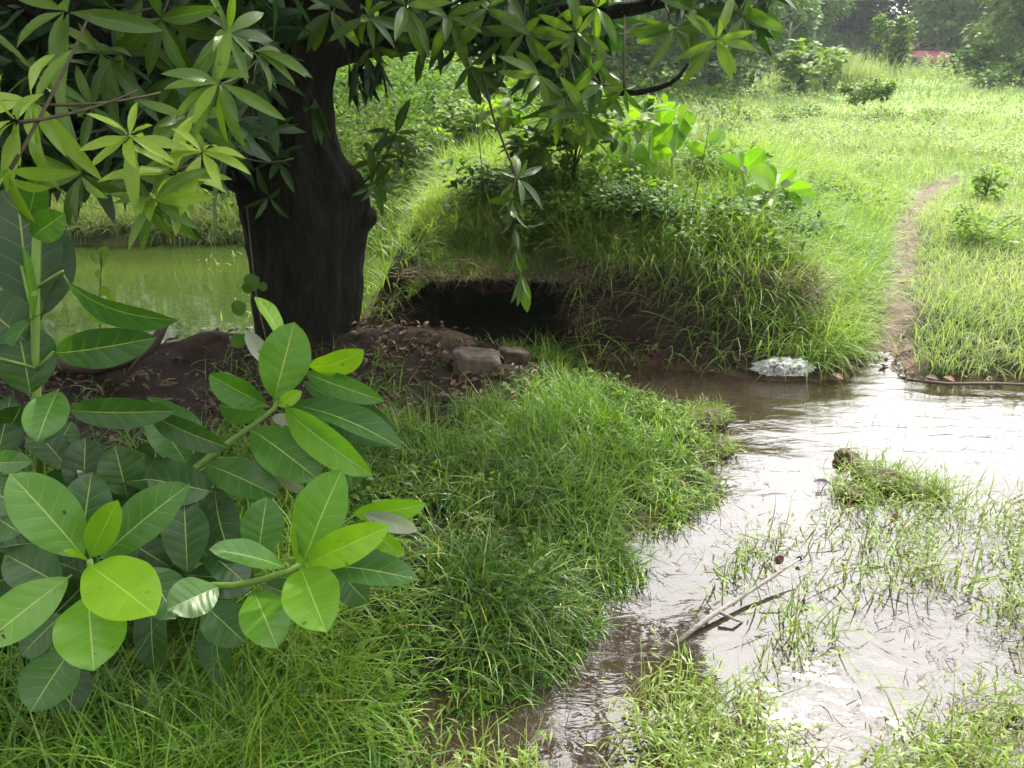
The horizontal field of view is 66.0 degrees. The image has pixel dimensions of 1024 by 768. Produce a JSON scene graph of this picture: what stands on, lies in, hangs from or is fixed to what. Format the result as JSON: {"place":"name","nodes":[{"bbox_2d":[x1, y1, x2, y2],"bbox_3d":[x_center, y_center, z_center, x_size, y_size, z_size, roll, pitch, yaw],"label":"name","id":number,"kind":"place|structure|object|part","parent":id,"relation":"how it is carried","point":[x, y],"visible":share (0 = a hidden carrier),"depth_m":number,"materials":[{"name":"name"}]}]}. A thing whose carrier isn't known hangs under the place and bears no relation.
{"place":"outdoors","nodes":[
{"label":"outdoors","id":0,"kind":"place"},
{"bbox_2d":[0,242,395,345],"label":"pond","id":1,"kind":"structure","parent":0,"point":[187,290],"depth_m":5.79,"materials":[{"name":"green liquid"}]},
{"bbox_2d":[29,251,369,332],"bbox_3d":[-3.418,-0.741,5.723,5.107,0.113,2.852,0,23,0],"label":"pond debris","id":2,"kind":"object","parent":1,"relation":"on","point":[235,297],"visible":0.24,"depth_m":5.69,"materials":[{"name":"green plant"}]},
{"bbox_2d":[0,55,1023,767],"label":"ground","id":3,"kind":"structure","parent":0,"point":[792,443],"depth_m":3.13,"materials":[{"name":"soil"}]},
{"bbox_2d":[88,235,113,327],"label":"vine","id":4,"kind":"object","parent":3,"relation":"on","point":[103,251],"visible":0.67,"depth_m":3.30,"materials":[{"name":"green plant"}]},
{"bbox_2d":[55,326,167,375],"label":"fallen branch","id":5,"kind":"object","parent":3,"relation":"on","point":[131,364],"visible":0.39,"depth_m":3.83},
{"bbox_2d":[0,180,228,540],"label":"broad leaved sapling","id":6,"kind":"object","parent":3,"relation":"on","point":[37,266],"visible":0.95,"depth_m":1.88,"materials":[{"name":"green plant"}]},
{"bbox_2d":[0,297,426,717],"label":"broad leaved shrub","id":7,"kind":"object","parent":3,"relation":"on","point":[141,522],"visible":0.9,"depth_m":1.76,"materials":[{"name":"green plant"}]},
{"bbox_2d":[0,585,473,767],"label":"foreground grass","id":8,"kind":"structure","parent":3,"relation":"on","point":[20,724],"depth_m":1.81,"materials":[{"name":"green plant"}]},
{"bbox_2d":[50,125,499,247],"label":"pond bank grass","id":9,"kind":"structure","parent":3,"relation":"on","point":[102,223],"depth_m":7.04,"materials":[{"name":"green plant"}]},
{"bbox_2d":[340,123,393,149],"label":"shrub","id":10,"kind":"object","parent":3,"relation":"on","point":[377,135],"visible":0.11,"depth_m":9.05,"materials":[{"name":"green plant"}]},
{"bbox_2d":[0,311,752,767],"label":"bank grass","id":11,"kind":"structure","parent":3,"relation":"on","point":[522,629],"depth_m":2.34,"materials":[{"name":"green plant"}]},
{"bbox_2d":[0,0,798,342],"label":"mango tree","id":12,"kind":"object","parent":3,"relation":"on","point":[172,104],"visible":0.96,"depth_m":3.20,"materials":[{"name":"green plant"}]},
{"bbox_2d":[230,208,266,347],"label":"vine","id":13,"kind":"object","parent":12,"relation":"hanging from","point":[252,282],"visible":0.94,"depth_m":3.79,"materials":[{"name":"green plant"}]},
{"bbox_2d":[476,80,506,242],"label":"vine","id":14,"kind":"object","parent":12,"relation":"hanging from","point":[481,160],"visible":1,"depth_m":3.60,"materials":[{"name":"green plant"}]},
{"bbox_2d":[347,118,453,193],"bbox_3d":[-1.111,-2.333,8.036,1.064,0.729,1.026,-8,24,-18],"label":"shrub","id":15,"kind":"object","parent":3,"relation":"on","point":[418,137],"visible":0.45,"depth_m":7.89,"materials":[{"name":"green plant"}]},
{"bbox_2d":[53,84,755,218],"bbox_3d":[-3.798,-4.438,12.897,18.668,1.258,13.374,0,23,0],"label":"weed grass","id":16,"kind":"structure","parent":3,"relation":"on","point":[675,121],"depth_m":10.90,"materials":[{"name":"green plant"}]},
{"bbox_2d":[52,12,762,228],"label":"undergrowth","id":17,"kind":"object","parent":3,"relation":"on","point":[423,89],"visible":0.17,"depth_m":9.33,"materials":[{"name":"green plant"}]},
{"bbox_2d":[125,364,698,705],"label":"bank weeds","id":18,"kind":"object","parent":3,"relation":"on","point":[390,681],"visible":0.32,"depth_m":2.81,"materials":[{"name":"green plant"}]},
{"bbox_2d":[374,0,476,82],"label":"tree","id":19,"kind":"object","parent":3,"relation":"on","point":[453,1],"depth_m":19.45,"materials":[{"name":"grey plant"}]},
{"bbox_2d":[363,128,489,296],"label":"pond edge grass","id":20,"kind":"structure","parent":3,"relation":"on","point":[377,244],"depth_m":6.78,"materials":[{"name":"green plant"}]},
{"bbox_2d":[412,93,506,156],"bbox_3d":[-0.563,-2.872,9.205,1.416,0.995,1.473,0,23,0],"label":"shrub","id":21,"kind":"object","parent":3,"relation":"on","point":[469,118],"visible":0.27,"depth_m":8.88,"materials":[{"name":"green plant"}]},
{"bbox_2d":[416,92,534,122],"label":"shrub","id":22,"kind":"object","parent":3,"relation":"on","point":[483,105],"visible":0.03,"depth_m":11.87,"materials":[{"name":"green plant"}]},
{"bbox_2d":[381,228,572,323],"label":"earth bank","id":23,"kind":"structure","parent":3,"relation":"on","point":[534,287],"depth_m":4.58,"materials":[{"name":"brown soil"}]},
{"bbox_2d":[434,153,538,217],"bbox_3d":[-0.195,-1.288,5.247,0.766,0.510,0.716,0,23,0],"label":"shrub","id":24,"kind":"object","parent":23,"relation":"on","point":[490,179],"visible":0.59,"depth_m":5.07,"materials":[{"name":"green plant"}]},
{"bbox_2d":[392,158,589,299],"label":"lip grass","id":25,"kind":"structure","parent":23,"relation":"on","point":[496,251],"depth_m":4.75,"materials":[{"name":"green plant"}]},
{"bbox_2d":[555,182,566,256],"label":"weed stalk","id":26,"kind":"object","parent":23,"relation":"on","point":[558,212],"visible":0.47,"depth_m":4.75,"materials":[{"name":"green plant"}]},
{"bbox_2d":[452,346,501,375],"bbox_3d":[-0.178,-0.109,4.009,0.256,0.140,0.205,0,23,0],"label":"stone","id":27,"kind":"object","parent":3,"relation":"on","point":[478,360],"visible":0.81,"depth_m":3.93,"materials":[{"name":"grey stone"}]},
{"bbox_2d":[322,354,692,481],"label":"tall bank grass","id":28,"kind":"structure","parent":3,"relation":"on","point":[601,414],"depth_m":3.30,"materials":[{"name":"green plant"}]},
{"bbox_2d":[0,198,1019,452],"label":"leaf litter","id":29,"kind":"object","parent":3,"relation":"on","point":[364,362],"visible":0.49,"depth_m":3.93,"materials":[{"name":"brown plant"}]},
{"bbox_2d":[497,346,530,364],"bbox_3d":[0.003,-0.148,4.184,0.195,0.117,0.157,0,23,0],"label":"stone","id":30,"kind":"object","parent":3,"relation":"on","point":[519,355],"visible":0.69,"depth_m":4.12,"materials":[{"name":"stone"}]},
{"bbox_2d":[444,0,624,97],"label":"tree","id":31,"kind":"object","parent":3,"relation":"on","point":[478,8],"depth_m":17.79,"materials":[{"name":"grey plant"}]},
{"bbox_2d":[51,57,1023,380],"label":"field grass","id":32,"kind":"structure","parent":3,"relation":"on","point":[969,289],"depth_m":8.62,"materials":[{"name":"green plant"}]},
{"bbox_2d":[468,75,694,180],"bbox_3d":[0.461,-1.613,4.984,1.480,0.677,1.103,0,23,0],"label":"shrub","id":33,"kind":"object","parent":3,"relation":"on","point":[532,151],"visible":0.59,"depth_m":4.84,"materials":[{"name":"green plant"}]},
{"bbox_2d":[550,175,648,220],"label":"shrub","id":34,"kind":"object","parent":3,"relation":"on","point":[602,187],"visible":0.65,"depth_m":4.54,"materials":[{"name":"green plant"}]},
{"bbox_2d":[359,239,856,349],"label":"dead stems","id":35,"kind":"object","parent":3,"relation":"on","point":[566,277],"visible":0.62,"depth_m":4.44,"materials":[{"name":"green plant"}]},
{"bbox_2d":[621,160,637,276],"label":"weed stalk","id":36,"kind":"object","parent":3,"relation":"on","point":[630,222],"visible":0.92,"depth_m":4.34,"materials":[{"name":"green plant"}]},
{"bbox_2d":[353,113,934,396],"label":"mound grass","id":37,"kind":"structure","parent":3,"relation":"on","point":[850,249],"depth_m":4.75,"materials":[{"name":"green plant"}]},
{"bbox_2d":[582,182,716,242],"bbox_3d":[0.734,-0.976,4.421,0.684,0.290,1.002,0,23,0],"label":"shrub","id":38,"kind":"object","parent":3,"relation":"on","point":[650,205],"visible":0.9,"depth_m":4.42,"materials":[{"name":"green plant"}]},
{"bbox_2d":[604,0,711,94],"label":"tree","id":39,"kind":"object","parent":3,"relation":"on","point":[635,58],"visible":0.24,"depth_m":21.48,"materials":[{"name":"green plant"}]},
{"bbox_2d":[607,100,726,185],"bbox_3d":[1.001,-1.442,5.284,0.856,0.857,0.394,0,23,0],"label":"young broad leaved plant","id":40,"kind":"object","parent":3,"relation":"on","point":[673,135],"visible":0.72,"depth_m":5.15,"materials":[{"name":"green plant"}]},
{"bbox_2d":[661,176,674,288],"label":"weed stalk","id":41,"kind":"object","parent":3,"relation":"on","point":[667,191],"visible":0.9,"depth_m":4.34,"materials":[{"name":"green plant"}]},
{"bbox_2d":[494,118,845,301],"bbox_3d":[1.228,-1.694,6.460,2.683,0.949,4.710,0,23,0],"label":"bush","id":42,"kind":"object","parent":3,"relation":"on","point":[551,202],"visible":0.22,"depth_m":4.72,"materials":[{"name":"green plant"}]},
{"bbox_2d":[617,378,746,520],"bbox_3d":[0.712,0.211,3.495,0.646,0.252,1.393,2,23,6],"label":"bank edge debris","id":43,"kind":"object","parent":3,"relation":"on","point":[708,463],"visible":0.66,"depth_m":3.23,"materials":[{"name":"green plant"}]},
{"bbox_2d":[623,0,752,74],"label":"tree","id":44,"kind":"object","parent":3,"relation":"on","point":[641,15],"visible":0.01,"depth_m":37.89,"materials":[{"name":"grey plant"}]},
{"bbox_2d":[373,440,1023,767],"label":"marsh grass","id":45,"kind":"structure","parent":3,"relation":"on","point":[754,753],"depth_m":2.06,"materials":[{"name":"green plant"}]},
{"bbox_2d":[683,125,713,253],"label":"weed stalk","id":46,"kind":"object","parent":3,"relation":"on","point":[698,181],"visible":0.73,"depth_m":4.38,"materials":[{"name":"green plant"}]},
{"bbox_2d":[691,226,707,303],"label":"weed stalk","id":47,"kind":"object","parent":3,"relation":"on","point":[701,249],"visible":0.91,"depth_m":4.30,"materials":[{"name":"green plant"}]},
{"bbox_2d":[701,65,707,81],"bbox_3d":[6.247,-9.791,25.331,0.318,0.950,0.306,0,23,0],"label":"fence post","id":48,"kind":"object","parent":3,"relation":"on","point":[706,78],"visible":0.03,"depth_m":25.16,"materials":[{"name":"grey concrete"}]},
{"bbox_2d":[399,383,1023,767],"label":"floating debris","id":49,"kind":"object","parent":3,"relation":"on","point":[957,547],"visible":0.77,"depth_m":2.35,"materials":[{"name":"green plant"}]},
{"bbox_2d":[637,0,817,95],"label":"tree","id":50,"kind":"object","parent":3,"relation":"on","point":[714,69],"visible":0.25,"depth_m":23.96,"materials":[{"name":"green plant"}]},
{"bbox_2d":[703,427,752,471],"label":"grass tuft","id":51,"kind":"object","parent":3,"relation":"on","point":[730,448],"visible":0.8,"depth_m":3.38,"materials":[{"name":"green plant"}]},
{"bbox_2d":[719,148,765,192],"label":"young broad leaved plant","id":52,"kind":"object","parent":3,"relation":"on","point":[754,156],"visible":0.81,"depth_m":5.04,"materials":[{"name":"green plant"}]},
{"bbox_2d":[757,65,763,82],"bbox_3d":[8.736,-10.729,27.728,0.177,0.900,0.163,0,23,0],"label":"fence post","id":53,"kind":"object","parent":3,"relation":"on","point":[760,74],"visible":0.34,"depth_m":27.65,"materials":[{"name":"grey concrete"}]},
{"bbox_2d":[700,185,836,237],"bbox_3d":[1.512,-1.075,4.914,0.873,0.303,0.928,0,23,0],"label":"shrub","id":54,"kind":"object","parent":3,"relation":"on","point":[815,221],"visible":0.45,"depth_m":4.74,"materials":[{"name":"green plant"}]},
{"bbox_2d":[724,163,814,212],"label":"young broad leaved plant","id":55,"kind":"object","parent":3,"relation":"on","point":[762,177],"visible":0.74,"depth_m":4.92,"materials":[{"name":"green plant"}]},
{"bbox_2d":[749,356,816,376],"bbox_3d":[1.429,-0.089,4.183,0.373,0.104,0.160,0,23,0],"label":"plastic bag","id":56,"kind":"object","parent":3,"relation":"on","point":[809,369],"visible":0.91,"depth_m":4.17,"materials":[{"name":"white plastic"}]},
{"bbox_2d":[747,0,823,76],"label":"tree","id":57,"kind":"object","parent":3,"relation":"on","point":[804,28],"visible":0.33,"depth_m":32.02,"materials":[{"name":"green plant"}]},
{"bbox_2d":[760,101,827,122],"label":"shrub","id":58,"kind":"object","parent":3,"relation":"on","point":[804,109],"visible":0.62,"depth_m":17.39,"materials":[{"name":"green plant"}]},
{"bbox_2d":[783,18,806,74],"bbox_3d":[9.661,-11.725,27.616,1.110,2.058,0.095,0,23,0],"label":"dead tree","id":59,"kind":"object","parent":3,"relation":"on","point":[789,32],"visible":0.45,"depth_m":27.38,"materials":[{"name":"grey wood"}]},
{"bbox_2d":[767,38,852,93],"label":"shrub","id":60,"kind":"object","parent":3,"relation":"on","point":[794,64],"visible":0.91,"depth_m":24.56,"materials":[{"name":"green plant"}]},
{"bbox_2d":[774,0,856,56],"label":"tree","id":61,"kind":"object","parent":3,"relation":"on","point":[829,10],"visible":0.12,"depth_m":38.62,"materials":[{"name":"green plant"}]},
{"bbox_2d":[747,1,888,61],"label":"tree","id":62,"kind":"object","parent":3,"relation":"on","point":[854,29],"visible":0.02,"depth_m":58.52,"materials":[{"name":"grey plant"}]},
{"bbox_2d":[612,49,1023,258],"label":"field weeds","id":63,"kind":"object","parent":3,"relation":"on","point":[899,129],"visible":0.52,"depth_m":14.11,"materials":[{"name":"green plant"}]},
{"bbox_2d":[625,18,1023,65],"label":"scrub","id":64,"kind":"object","parent":3,"relation":"on","point":[841,39],"visible":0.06,"depth_m":52.81,"materials":[{"name":"green plant"}]},
{"bbox_2d":[803,172,890,209],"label":"shrub","id":65,"kind":"object","parent":3,"relation":"on","point":[836,186],"visible":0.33,"depth_m":6.66,"materials":[{"name":"green plant"}]},
{"bbox_2d":[837,76,898,105],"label":"shrub","id":66,"kind":"object","parent":3,"relation":"on","point":[870,88],"visible":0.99,"depth_m":18.40,"materials":[{"name":"green plant"}]},
{"bbox_2d":[818,0,934,63],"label":"tree","id":67,"kind":"object","parent":3,"relation":"on","point":[861,15],"visible":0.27,"depth_m":54.14,"materials":[{"name":"grey plant"}]},
{"bbox_2d":[855,0,916,59],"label":"tree","id":68,"kind":"object","parent":3,"relation":"on","point":[894,10],"visible":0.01,"depth_m":63.59,"materials":[{"name":"plant"}]},
{"bbox_2d":[869,11,918,74],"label":"shrub","id":69,"kind":"object","parent":3,"relation":"on","point":[899,42],"visible":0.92,"depth_m":31.02,"materials":[{"name":"green plant"}]},
{"bbox_2d":[891,42,951,68],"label":"parked car","id":70,"kind":"object","parent":3,"relation":"on","point":[919,50],"visible":0.4,"depth_m":44.59,"materials":[{"name":"paint"}]},
{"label":"windows","id":71,"kind":"part","parent":70,"relation":"part of","materials":[{"name":"grey glass"}]},
{"bbox_2d":[858,106,988,123],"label":"shrub","id":72,"kind":"object","parent":3,"relation":"on","point":[930,113],"visible":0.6,"depth_m":17.26,"materials":[{"name":"green plant"}]},
{"bbox_2d":[884,460,974,513],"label":"grass tuft","id":73,"kind":"object","parent":3,"relation":"on","point":[927,489],"visible":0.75,"depth_m":3.07,"materials":[{"name":"green plant"}]},
{"bbox_2d":[881,0,1014,68],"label":"tree","id":74,"kind":"object","parent":3,"relation":"on","point":[945,25],"visible":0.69,"depth_m":44.20,"materials":[{"name":"green plant"}]},
{"bbox_2d":[911,3,1023,61],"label":"tree","id":75,"kind":"object","parent":3,"relation":"on","point":[1016,53],"visible":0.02,"depth_m":48.90,"materials":[{"name":"green plant"}]},
{"bbox_2d":[939,42,1022,77],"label":"shrub","id":76,"kind":"object","parent":3,"relation":"on","point":[975,62],"visible":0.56,"depth_m":30.78,"materials":[{"name":"green plant"}]},
{"bbox_2d":[943,202,1023,250],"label":"shrub","id":77,"kind":"object","parent":3,"relation":"on","point":[966,218],"visible":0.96,"depth_m":6.32,"materials":[{"name":"green plant"}]},
{"bbox_2d":[966,160,1012,203],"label":"shrub","id":78,"kind":"object","parent":3,"relation":"on","point":[977,182],"visible":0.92,"depth_m":8.09,"materials":[{"name":"green plant"}]},
{"bbox_2d":[959,0,1023,60],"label":"tree","id":79,"kind":"object","parent":3,"relation":"on","point":[1013,12],"visible":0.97,"depth_m":30.44,"materials":[{"name":"green plant"}]},
{"bbox_2d":[966,56,1023,88],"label":"shrub","id":80,"kind":"object","parent":3,"relation":"on","point":[1006,69],"visible":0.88,"depth_m":25.78,"materials":[{"name":"green plant"}]},
{"bbox_2d":[753,41,935,91],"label":"yellow grass","id":81,"kind":"structure","parent":0,"point":[856,72],"depth_m":26.01,"materials":[{"name":"plant"}]},
{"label":"stream","id":82,"kind":"structure","parent":0,"visible":0},
{"bbox_2d":[670,392,745,432],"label":"grass tuft","id":83,"kind":"object","parent":82,"relation":"on","point":[718,416],"visible":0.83,"depth_m":3.65,"materials":[{"name":"green plant"}]},
{"bbox_2d":[674,558,799,644],"bbox_3d":[0.726,0.676,2.438,0.574,0.069,0.071,-15,27,-32],"label":"driftwood stick","id":84,"kind":"object","parent":82,"relation":"on","point":[701,623],"visible":0.98,"depth_m":2.41,"materials":[{"name":"brown wood"}]},
{"bbox_2d":[775,555,783,563],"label":"fallen leaf","id":85,"kind":"object","parent":82,"relation":"on","point":[777,558],"visible":0.97,"depth_m":2.65,"materials":[{"name":"brown plant"}]},
{"bbox_2d":[813,479,830,484],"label":"fallen leaf","id":86,"kind":"object","parent":82,"relation":"on","point":[822,480],"visible":0.91,"depth_m":3.13,"materials":[{"name":"beige plant"}]},
{"bbox_2d":[831,373,842,379],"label":"fallen leaf","id":87,"kind":"object","parent":82,"relation":"on","point":[838,375],"visible":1,"depth_m":4.11,"materials":[{"name":"brown plant"}]},
{"bbox_2d":[833,432,870,472],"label":"grass tuft","id":88,"kind":"object","parent":82,"relation":"on","point":[842,455],"visible":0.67,"depth_m":3.29,"materials":[{"name":"green plant"}]},
{"bbox_2d":[819,463,885,511],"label":"grass tuft","id":89,"kind":"object","parent":82,"relation":"on","point":[857,490],"visible":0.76,"depth_m":3.05,"materials":[{"name":"green plant"}]},
{"bbox_2d":[834,442,925,496],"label":"grass tuft","id":90,"kind":"object","parent":82,"relation":"on","point":[896,473],"visible":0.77,"depth_m":3.13,"materials":[{"name":"green plant"}]},
{"bbox_2d":[875,360,884,363],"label":"fallen leaf","id":91,"kind":"object","parent":82,"relation":"on","point":[879,362],"visible":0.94,"depth_m":4.29,"materials":[{"name":"beige plant"}]},
{"bbox_2d":[890,512,897,522],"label":"fallen leaf","id":92,"kind":"object","parent":82,"relation":"on","point":[895,516],"visible":0.91,"depth_m":2.88,"materials":[{"name":"brown plant"}]},
{"bbox_2d":[926,374,938,379],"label":"fallen leaf","id":93,"kind":"object","parent":82,"relation":"on","point":[932,376],"visible":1,"depth_m":4.09,"materials":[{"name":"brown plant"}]},
{"bbox_2d":[943,376,954,381],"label":"fallen leaf","id":94,"kind":"object","parent":82,"relation":"on","point":[951,378],"visible":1,"depth_m":4.08,"materials":[{"name":"brown plant"}]},
{"bbox_2d":[906,378,1023,385],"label":"twig","id":95,"kind":"object","parent":82,"relation":"on","point":[962,383],"visible":1,"depth_m":4.02,"materials":[{"name":"brown wood"}]},
{"bbox_2d":[1012,499,1023,505],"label":"fallen leaf","id":96,"kind":"object","parent":82,"relation":"on","point":[1020,502],"visible":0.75,"depth_m":2.99,"materials":[{"name":"beige plant"}]}
]}

